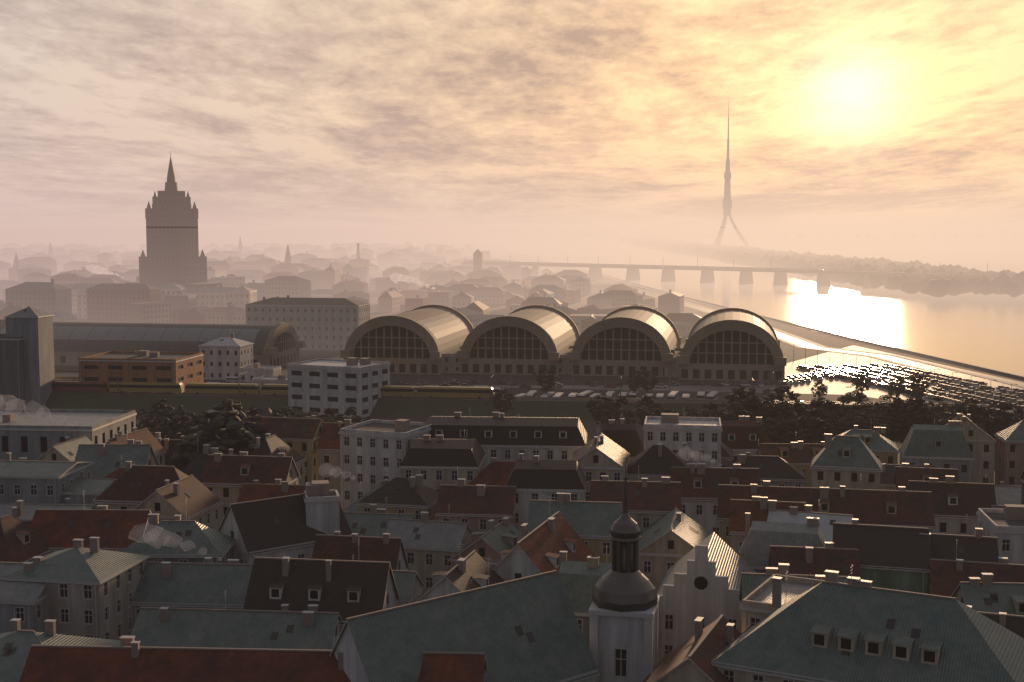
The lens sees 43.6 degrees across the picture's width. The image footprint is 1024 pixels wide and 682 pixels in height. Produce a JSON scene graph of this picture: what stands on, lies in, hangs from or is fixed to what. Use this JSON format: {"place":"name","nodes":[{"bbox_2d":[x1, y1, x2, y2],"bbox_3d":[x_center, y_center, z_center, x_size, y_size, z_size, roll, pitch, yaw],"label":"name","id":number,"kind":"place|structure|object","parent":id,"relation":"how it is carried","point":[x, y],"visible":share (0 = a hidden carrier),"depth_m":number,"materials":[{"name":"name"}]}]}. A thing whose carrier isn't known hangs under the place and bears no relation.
{"place":"outdoors","nodes":[
{"label":"outdoors","id":0,"kind":"place"},
{"bbox_2d":[0,229,1023,480],"bbox_3d":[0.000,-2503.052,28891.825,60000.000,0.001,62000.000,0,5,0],"label":"ground","id":1,"kind":"structure","parent":0,"point":[132,239],"depth_m":1027.19,"materials":[{"name":"grey"}]},
{"bbox_2d":[0,330,25,408],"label":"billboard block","id":2,"kind":"structure","parent":1,"relation":"on","point":[12,381],"depth_m":416.77,"materials":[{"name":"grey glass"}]},
{"bbox_2d":[4,306,54,408],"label":"grey tower block","id":3,"kind":"structure","parent":1,"relation":"on","point":[33,326],"depth_m":419.61,"materials":[{"name":"concrete"}]},
{"bbox_2d":[78,350,203,393],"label":"office building","id":4,"kind":"structure","parent":1,"relation":"on","point":[154,366],"depth_m":426.79,"materials":[{"name":"brick"},{"name":"glass"},{"name":"gravel"}]},
{"bbox_2d":[0,319,304,365],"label":"market pavilion","id":5,"kind":"structure","parent":1,"relation":"on","point":[279,344],"depth_m":557.06,"materials":[{"name":"paint"}]},
{"bbox_2d":[77,287,236,317],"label":"building","id":6,"kind":"structure","parent":1,"relation":"on","point":[211,297],"depth_m":842.62,"materials":[{"name":"concrete"}]},
{"bbox_2d":[125,151,221,286],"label":"academy of sciences","id":7,"kind":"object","parent":1,"relation":"on","point":[171,218],"visible":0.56,"depth_m":874.67,"materials":[{"name":"stone"}]},
{"bbox_2d":[198,329,253,379],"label":"building","id":8,"kind":"structure","parent":1,"relation":"on","point":[224,357],"depth_m":506.08,"materials":[{"name":"white paint"}]},
{"bbox_2d":[149,397,311,470],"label":"trees","id":9,"kind":"object","parent":1,"relation":"on","point":[236,423],"visible":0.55,"depth_m":271.39,"materials":[{"name":"green plant"}]},
{"bbox_2d":[0,241,600,333],"bbox_3d":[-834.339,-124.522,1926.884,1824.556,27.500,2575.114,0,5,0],"label":"distant city blocks","id":10,"kind":"structure","parent":1,"relation":"on","point":[108,299],"depth_m":1008.42,"materials":[{"name":"grey concrete"}]},
{"bbox_2d":[245,296,370,349],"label":"office building","id":11,"kind":"structure","parent":1,"relation":"on","point":[330,323],"depth_m":629.12,"materials":[{"name":"concrete"}]},
{"bbox_2d":[0,243,642,315],"bbox_3d":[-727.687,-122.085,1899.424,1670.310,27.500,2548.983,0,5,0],"label":"distant city blocks","id":12,"kind":"structure","parent":1,"relation":"on","point":[290,286],"depth_m":1086.35,"materials":[{"name":"grey concrete"}]},
{"bbox_2d":[287,357,390,417],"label":"white office","id":13,"kind":"structure","parent":1,"relation":"on","point":[341,384],"depth_m":409.63,"materials":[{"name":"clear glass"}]},
{"bbox_2d":[0,242,684,323],"bbox_3d":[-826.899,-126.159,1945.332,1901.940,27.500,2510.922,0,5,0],"label":"distant city blocks","id":14,"kind":"structure","parent":1,"relation":"on","point":[49,297],"depth_m":1064.65,"materials":[{"name":"grey concrete"}]},
{"bbox_2d":[0,243,701,335],"bbox_3d":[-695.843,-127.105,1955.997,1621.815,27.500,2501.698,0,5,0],"label":"distant city blocks","id":15,"kind":"structure","parent":1,"relation":"on","point":[391,299],"depth_m":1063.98,"materials":[{"name":"grey concrete"}]},
{"bbox_2d":[340,305,473,374],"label":"market pavilion","id":16,"kind":"structure","parent":1,"relation":"on","point":[425,336],"depth_m":526.76,"materials":[{"name":"paint"}]},
{"bbox_2d":[44,371,954,421],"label":"rail embankment","id":17,"kind":"structure","parent":1,"relation":"on","point":[571,407],"depth_m":411.07,"materials":[{"name":"green plant"}]},
{"bbox_2d":[52,381,494,398],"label":"passenger train","id":18,"kind":"object","parent":17,"relation":"on","point":[385,390],"visible":0.8,"depth_m":420.95,"materials":[{"name":"brown"}]},
{"bbox_2d":[457,305,579,375],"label":"market pavilion","id":19,"kind":"structure","parent":1,"relation":"on","point":[528,340],"depth_m":523.84,"materials":[{"name":"paint"}]},
{"bbox_2d":[123,365,929,440],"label":"trees","id":20,"kind":"object","parent":1,"relation":"on","point":[497,400],"visible":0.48,"depth_m":414.80,"materials":[{"name":"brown plant"}]},
{"bbox_2d":[206,265,1023,414],"bbox_3d":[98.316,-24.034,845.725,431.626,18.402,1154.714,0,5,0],"label":"cars and buses","id":21,"kind":"object","parent":1,"relation":"on","point":[848,371],"visible":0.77,"depth_m":484.82,"materials":[{"name":"grey paint"}]},
{"bbox_2d":[569,306,681,376],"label":"market pavilion","id":22,"kind":"structure","parent":1,"relation":"on","point":[625,341],"depth_m":517.60,"materials":[{"name":"paint"}]},
{"bbox_2d":[231,345,1023,417],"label":"asphalt yards","id":23,"kind":"structure","parent":1,"relation":"on","point":[836,385],"depth_m":487.76,"materials":[{"name":"grey asphalt"}]},
{"bbox_2d":[677,308,786,381],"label":"market pavilion","id":24,"kind":"structure","parent":1,"relation":"on","point":[724,344],"depth_m":502.94,"materials":[{"name":"paint"}]},
{"bbox_2d":[463,255,1014,288],"bbox_3d":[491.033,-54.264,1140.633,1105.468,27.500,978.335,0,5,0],"label":"bridge","id":25,"kind":"structure","parent":1,"relation":"on","point":[707,275],"depth_m":1351.30,"materials":[{"name":"concrete"}]},
{"bbox_2d":[586,385,1023,469],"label":"trees","id":26,"kind":"object","parent":1,"relation":"on","point":[819,420],"visible":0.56,"depth_m":320.68,"materials":[{"name":"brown plant"}]},
{"bbox_2d":[0,0,1023,228],"label":"sky","id":27,"kind":"structure","parent":0,"point":[269,114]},
{"bbox_2d":[363,229,1023,273],"bbox_3d":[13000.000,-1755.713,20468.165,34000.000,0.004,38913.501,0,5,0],"label":"riverbank","id":28,"kind":"structure","parent":0,"point":[967,248],"depth_m":5902.44,"materials":[{"name":"brown"}]},
{"bbox_2d":[713,106,750,247],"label":"television tower","id":29,"kind":"structure","parent":28,"relation":"on","point":[727,204],"depth_m":3040.91,"materials":[{"name":"grey metal"}]},
{"bbox_2d":[617,237,1023,296],"bbox_3d":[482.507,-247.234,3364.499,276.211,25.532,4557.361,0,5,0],"label":"island trees","id":30,"kind":"object","parent":28,"relation":"on","point":[1001,283],"visible":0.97,"depth_m":1470.14,"materials":[{"name":"green plant"}]},
{"bbox_2d":[370,231,1023,379],"bbox_3d":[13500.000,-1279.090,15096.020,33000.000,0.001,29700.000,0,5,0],"label":"river","id":31,"kind":"structure","parent":0,"point":[982,330],"depth_m":1013.62,"materials":[{"name":"grey liquid"}]},
{"bbox_2d":[575,267,1023,378],"bbox_3d":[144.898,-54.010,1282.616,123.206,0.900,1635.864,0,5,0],"label":"quay wall","id":32,"kind":"structure","parent":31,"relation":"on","point":[944,359],"depth_m":655.33,"materials":[{"name":"concrete"}]},
{"bbox_2d":[490,256,1023,389],"bbox_3d":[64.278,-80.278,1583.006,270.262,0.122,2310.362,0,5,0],"label":"riverside road","id":33,"kind":"structure","parent":0,"point":[791,339],"depth_m":610.32,"materials":[{"name":"grey asphalt"}]},
{"label":"old town cobbles","id":34,"kind":"object","parent":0,"visible":0},
{"bbox_2d":[0,500,52,561],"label":"old town house","id":35,"kind":"structure","parent":34,"relation":"on","point":[17,536],"depth_m":183.70,"materials":[{"name":"tile"}]},
{"bbox_2d":[0,550,57,632],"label":"house","id":36,"kind":"structure","parent":34,"relation":"on","point":[28,612],"depth_m":159.38,"materials":[{"name":"metal"}]},
{"bbox_2d":[0,448,94,502],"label":"building","id":37,"kind":"structure","parent":34,"relation":"on","point":[43,480],"depth_m":223.25,"materials":[{"name":"paint"}]},
{"bbox_2d":[0,498,94,526],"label":"building","id":38,"kind":"structure","parent":34,"relation":"on","point":[26,518],"depth_m":216.62,"materials":[{"name":"metal"}]},
{"bbox_2d":[0,602,127,681],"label":"house roof","id":39,"kind":"structure","parent":34,"relation":"on","point":[15,647],"depth_m":138.38,"materials":[{"name":"metal"}]},
{"bbox_2d":[0,408,136,459],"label":"hotel building","id":40,"kind":"structure","parent":34,"relation":"on","point":[30,434],"depth_m":272.50,"materials":[{"name":"paint"}]},
{"bbox_2d":[0,534,149,645],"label":"house","id":41,"kind":"structure","parent":34,"relation":"on","point":[90,592],"depth_m":162.29,"materials":[{"name":"paint"}]},
{"bbox_2d":[61,469,117,503],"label":"building","id":42,"kind":"structure","parent":34,"relation":"on","point":[93,486],"depth_m":224.63,"materials":[{"name":"metal"}]},
{"bbox_2d":[30,490,151,551],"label":"old town house","id":43,"kind":"structure","parent":34,"relation":"on","point":[102,527],"depth_m":189.94,"materials":[{"name":"tile"}]},
{"bbox_2d":[74,431,158,477],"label":"old town house","id":44,"kind":"structure","parent":34,"relation":"on","point":[107,459],"depth_m":243.24,"materials":[{"name":"metal"}]},
{"bbox_2d":[105,427,166,465],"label":"old town house","id":45,"kind":"structure","parent":34,"relation":"on","point":[144,435],"depth_m":262.39,"materials":[{"name":"ceramic"}]},
{"bbox_2d":[92,461,214,508],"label":"old town house","id":46,"kind":"structure","parent":34,"relation":"on","point":[134,486],"depth_m":215.33,"materials":[{"name":"tile"}]},
{"bbox_2d":[134,475,222,530],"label":"house","id":47,"kind":"structure","parent":34,"relation":"on","point":[201,504],"depth_m":204.28,"materials":[{"name":"paint"}]},
{"bbox_2d":[122,500,235,562],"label":"old town house","id":48,"kind":"structure","parent":34,"relation":"on","point":[177,539],"depth_m":182.58,"materials":[{"name":"metal"}]},
{"bbox_2d":[129,542,252,629],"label":"grey roof","id":49,"kind":"structure","parent":34,"relation":"on","point":[189,585],"depth_m":169.65,"materials":[{"name":"metal"}]},
{"bbox_2d":[127,591,341,649],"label":"low teal roofs","id":50,"kind":"structure","parent":34,"relation":"on","point":[309,628],"depth_m":154.06,"materials":[{"name":"metal"}]},
{"bbox_2d":[200,443,300,522],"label":"old town house","id":51,"kind":"structure","parent":34,"relation":"on","point":[224,477],"depth_m":232.45,"materials":[{"name":"tile"}]},
{"bbox_2d":[19,616,486,681],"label":"red roof","id":52,"kind":"structure","parent":34,"relation":"on","point":[212,660],"depth_m":123.67,"materials":[{"name":"tile"}]},
{"bbox_2d":[250,433,306,484],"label":"old town house","id":53,"kind":"structure","parent":34,"relation":"on","point":[278,445],"depth_m":258.83,"materials":[{"name":"stone"}]},
{"bbox_2d":[237,479,324,502],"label":"old town house","id":54,"kind":"structure","parent":34,"relation":"on","point":[255,490],"depth_m":221.66,"materials":[{"name":"tile"}]},
{"bbox_2d":[218,476,351,563],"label":"house","id":55,"kind":"structure","parent":34,"relation":"on","point":[277,527],"depth_m":191.16,"materials":[{"name":"tile"}]},
{"bbox_2d":[254,415,322,484],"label":"old town house","id":56,"kind":"structure","parent":34,"relation":"on","point":[301,436],"depth_m":280.33,"materials":[{"name":"tile"}]},
{"bbox_2d":[243,555,399,630],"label":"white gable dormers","id":57,"kind":"object","parent":34,"relation":"on","point":[345,589],"visible":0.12,"depth_m":160.24,"materials":[{"name":"tile"}]},
{"bbox_2d":[303,482,340,534],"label":"building","id":58,"kind":"structure","parent":34,"relation":"on","point":[321,501],"depth_m":194.51,"materials":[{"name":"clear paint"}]},
{"bbox_2d":[316,419,356,504],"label":"old town house","id":59,"kind":"structure","parent":34,"relation":"on","point":[328,448],"depth_m":277.76,"materials":[{"name":"paint"}]},
{"bbox_2d":[312,531,408,570],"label":"old town house","id":60,"kind":"structure","parent":34,"relation":"on","point":[386,547],"depth_m":184.82,"materials":[{"name":"tile"}]},
{"bbox_2d":[343,498,414,536],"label":"house","id":61,"kind":"structure","parent":34,"relation":"on","point":[363,521],"depth_m":203.10,"materials":[{"name":"metal"}]},
{"bbox_2d":[338,414,431,509],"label":"apartment building","id":62,"kind":"structure","parent":34,"relation":"on","point":[380,445],"depth_m":244.32,"materials":[{"name":"beige paint"}]},
{"bbox_2d":[356,464,438,520],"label":"house","id":63,"kind":"structure","parent":34,"relation":"on","point":[396,494],"depth_m":215.08,"materials":[{"name":"tile"}]},
{"bbox_2d":[391,564,424,605],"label":"building","id":64,"kind":"structure","parent":34,"relation":"on","point":[410,585],"depth_m":170.96,"materials":[{"name":"metal"}]},
{"bbox_2d":[385,499,472,593],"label":"house","id":65,"kind":"structure","parent":34,"relation":"on","point":[431,547],"depth_m":198.01,"materials":[{"name":"metal"}]},
{"bbox_2d":[399,433,485,490],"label":"building","id":66,"kind":"structure","parent":34,"relation":"on","point":[445,461],"depth_m":231.81,"materials":[{"name":"grey paint"}]},
{"bbox_2d":[413,550,504,602],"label":"house","id":67,"kind":"structure","parent":34,"relation":"on","point":[473,569],"depth_m":161.54,"materials":[{"name":"paint"}]},
{"bbox_2d":[330,570,599,681],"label":"house","id":68,"kind":"structure","parent":34,"relation":"on","point":[526,629],"depth_m":128.86,"materials":[{"name":"metal"}]},
{"bbox_2d":[435,478,516,532],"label":"house","id":69,"kind":"structure","parent":34,"relation":"on","point":[476,508],"depth_m":208.22,"materials":[{"name":"tile"}]},
{"bbox_2d":[448,517,524,568],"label":"old town house","id":70,"kind":"structure","parent":34,"relation":"on","point":[491,544],"depth_m":193.75,"materials":[{"name":"metal"}]},
{"bbox_2d":[468,445,536,485],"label":"old town house","id":71,"kind":"structure","parent":34,"relation":"on","point":[500,471],"depth_m":231.17,"materials":[{"name":"ceramic"}]},
{"bbox_2d":[425,413,587,466],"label":"apartment building","id":72,"kind":"structure","parent":34,"relation":"on","point":[508,437],"depth_m":248.64,"materials":[{"name":"metal"}]},
{"bbox_2d":[493,511,595,580],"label":"house","id":73,"kind":"structure","parent":34,"relation":"on","point":[537,550],"depth_m":172.19,"materials":[{"name":"tile"}]},
{"bbox_2d":[505,449,585,534],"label":"house","id":74,"kind":"structure","parent":34,"relation":"on","point":[543,478],"depth_m":212.01,"materials":[{"name":"tile"}]},
{"bbox_2d":[526,493,621,562],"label":"old town house","id":75,"kind":"structure","parent":34,"relation":"on","point":[590,522],"depth_m":191.46,"materials":[{"name":"metal"}]},
{"bbox_2d":[558,547,611,646],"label":"old town house","id":76,"kind":"structure","parent":34,"relation":"on","point":[579,579],"depth_m":154.63,"materials":[{"name":"metal"}]},
{"bbox_2d":[570,432,629,500],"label":"house","id":77,"kind":"structure","parent":34,"relation":"on","point":[598,455],"depth_m":225.98,"materials":[{"name":"paint"}]},
{"bbox_2d":[596,418,643,458],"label":"old town house","id":78,"kind":"structure","parent":34,"relation":"on","point":[624,436],"depth_m":265.66,"materials":[{"name":"stone"}]},
{"bbox_2d":[588,467,659,681],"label":"church tower","id":79,"kind":"structure","parent":34,"relation":"on","point":[623,625],"depth_m":136.28,"materials":[{"name":"white concrete"}]},
{"bbox_2d":[590,463,681,530],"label":"house","id":80,"kind":"structure","parent":34,"relation":"on","point":[650,502],"depth_m":207.00,"materials":[{"name":"tile"}]},
{"bbox_2d":[627,441,692,481],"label":"house","id":81,"kind":"structure","parent":34,"relation":"on","point":[658,461],"depth_m":236.05,"materials":[{"name":"metal"}]},
{"bbox_2d":[638,507,710,591],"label":"old town house","id":82,"kind":"structure","parent":34,"relation":"on","point":[666,542],"depth_m":190.39,"materials":[{"name":"beige paint"}]},
{"bbox_2d":[643,413,722,466],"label":"apartment building","id":83,"kind":"structure","parent":34,"relation":"on","point":[701,436],"depth_m":250.12,"materials":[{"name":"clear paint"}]},
{"bbox_2d":[642,607,740,681],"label":"house","id":84,"kind":"structure","parent":34,"relation":"on","point":[690,659],"depth_m":129.39,"materials":[{"name":"tile"}]},
{"bbox_2d":[657,532,756,661],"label":"stepped-gable house","id":85,"kind":"structure","parent":34,"relation":"on","point":[706,572],"depth_m":162.70,"materials":[{"name":"paint"}]},
{"bbox_2d":[671,453,759,535],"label":"building","id":86,"kind":"structure","parent":34,"relation":"on","point":[699,495],"depth_m":229.69,"materials":[{"name":"tile"}]},
{"bbox_2d":[721,416,769,462],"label":"old town house","id":87,"kind":"structure","parent":34,"relation":"on","point":[742,437],"depth_m":276.62,"materials":[{"name":"tile"}]},
{"bbox_2d":[723,444,807,486],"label":"house","id":88,"kind":"structure","parent":34,"relation":"on","point":[777,471],"depth_m":252.71,"materials":[{"name":"metal"}]},
{"bbox_2d":[729,494,805,552],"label":"house","id":89,"kind":"structure","parent":34,"relation":"on","point":[758,510],"depth_m":200.50,"materials":[{"name":"tile"}]},
{"bbox_2d":[737,512,826,572],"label":"old town house","id":90,"kind":"structure","parent":34,"relation":"on","point":[761,537],"depth_m":180.14,"materials":[{"name":"metal"}]},
{"bbox_2d":[755,432,824,486],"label":"old town house","id":91,"kind":"structure","parent":34,"relation":"on","point":[805,453],"depth_m":265.77,"materials":[{"name":"tile"}]},
{"bbox_2d":[739,566,848,632],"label":"building","id":92,"kind":"structure","parent":34,"relation":"on","point":[771,594],"depth_m":143.15,"materials":[{"name":"paint"}]},
{"bbox_2d":[739,563,860,614],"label":"old town house","id":93,"kind":"structure","parent":34,"relation":"on","point":[750,583],"depth_m":156.67,"materials":[{"name":"metal"}]},
{"bbox_2d":[767,497,854,541],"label":"building","id":94,"kind":"structure","parent":34,"relation":"on","point":[782,513],"depth_m":197.60,"materials":[{"name":"grey"}]},
{"bbox_2d":[768,542,861,584],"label":"old town house","id":95,"kind":"structure","parent":34,"relation":"on","point":[828,557],"depth_m":169.69,"materials":[{"name":"tile"}]},
{"bbox_2d":[717,481,935,546],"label":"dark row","id":96,"kind":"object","parent":34,"relation":"on","point":[859,503],"visible":0.16,"depth_m":211.55,"materials":[{"name":"tile"}]},
{"bbox_2d":[810,434,881,489],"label":"old town house","id":97,"kind":"structure","parent":34,"relation":"on","point":[844,461],"depth_m":243.43,"materials":[{"name":"metal"}]},
{"bbox_2d":[832,425,899,463],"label":"old town house","id":98,"kind":"structure","parent":34,"relation":"on","point":[880,447],"depth_m":280.60,"materials":[{"name":"metal"}]},
{"bbox_2d":[711,554,1023,681],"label":"house","id":99,"kind":"structure","parent":34,"relation":"on","point":[827,629],"depth_m":124.39,"materials":[{"name":"metal"}]},
{"bbox_2d":[832,522,930,593],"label":"house","id":100,"kind":"structure","parent":34,"relation":"on","point":[895,557],"depth_m":172.38,"materials":[{"name":"tile"}]},
{"bbox_2d":[894,463,958,490],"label":"old town house","id":101,"kind":"structure","parent":34,"relation":"on","point":[904,474],"depth_m":233.20,"materials":[{"name":"tile"}]},
{"bbox_2d":[899,419,974,482],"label":"old town house","id":102,"kind":"structure","parent":34,"relation":"on","point":[942,446],"depth_m":268.46,"materials":[{"name":"metal"}]},
{"bbox_2d":[907,475,995,534],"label":"old town house","id":103,"kind":"structure","parent":34,"relation":"on","point":[956,505],"depth_m":216.83,"materials":[{"name":"tile"}]},
{"bbox_2d":[927,533,999,593],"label":"house","id":104,"kind":"structure","parent":34,"relation":"on","point":[953,547],"depth_m":173.09,"materials":[{"name":"tile"}]},
{"bbox_2d":[945,406,996,483],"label":"old town house","id":105,"kind":"structure","parent":34,"relation":"on","point":[981,442],"depth_m":275.88,"materials":[{"name":"paint"}]},
{"bbox_2d":[929,556,1023,595],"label":"house","id":106,"kind":"structure","parent":34,"relation":"on","point":[949,573],"depth_m":165.66,"materials":[{"name":"tile"}]},
{"bbox_2d":[953,573,1023,615],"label":"old town house","id":107,"kind":"structure","parent":34,"relation":"on","point":[992,596],"depth_m":154.67,"materials":[{"name":"metal"}]},
{"bbox_2d":[973,601,1023,637],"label":"house","id":108,"kind":"structure","parent":34,"relation":"on","point":[1011,620],"depth_m":138.77,"materials":[{"name":"metal"}]},
{"bbox_2d":[976,503,1023,563],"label":"building","id":109,"kind":"structure","parent":34,"relation":"on","point":[1005,526],"depth_m":188.73,"materials":[{"name":"white paint"}]},
{"bbox_2d":[994,410,1023,485],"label":"old town house","id":110,"kind":"structure","parent":34,"relation":"on","point":[1009,460],"depth_m":277.63,"materials":[{"name":"paint"}]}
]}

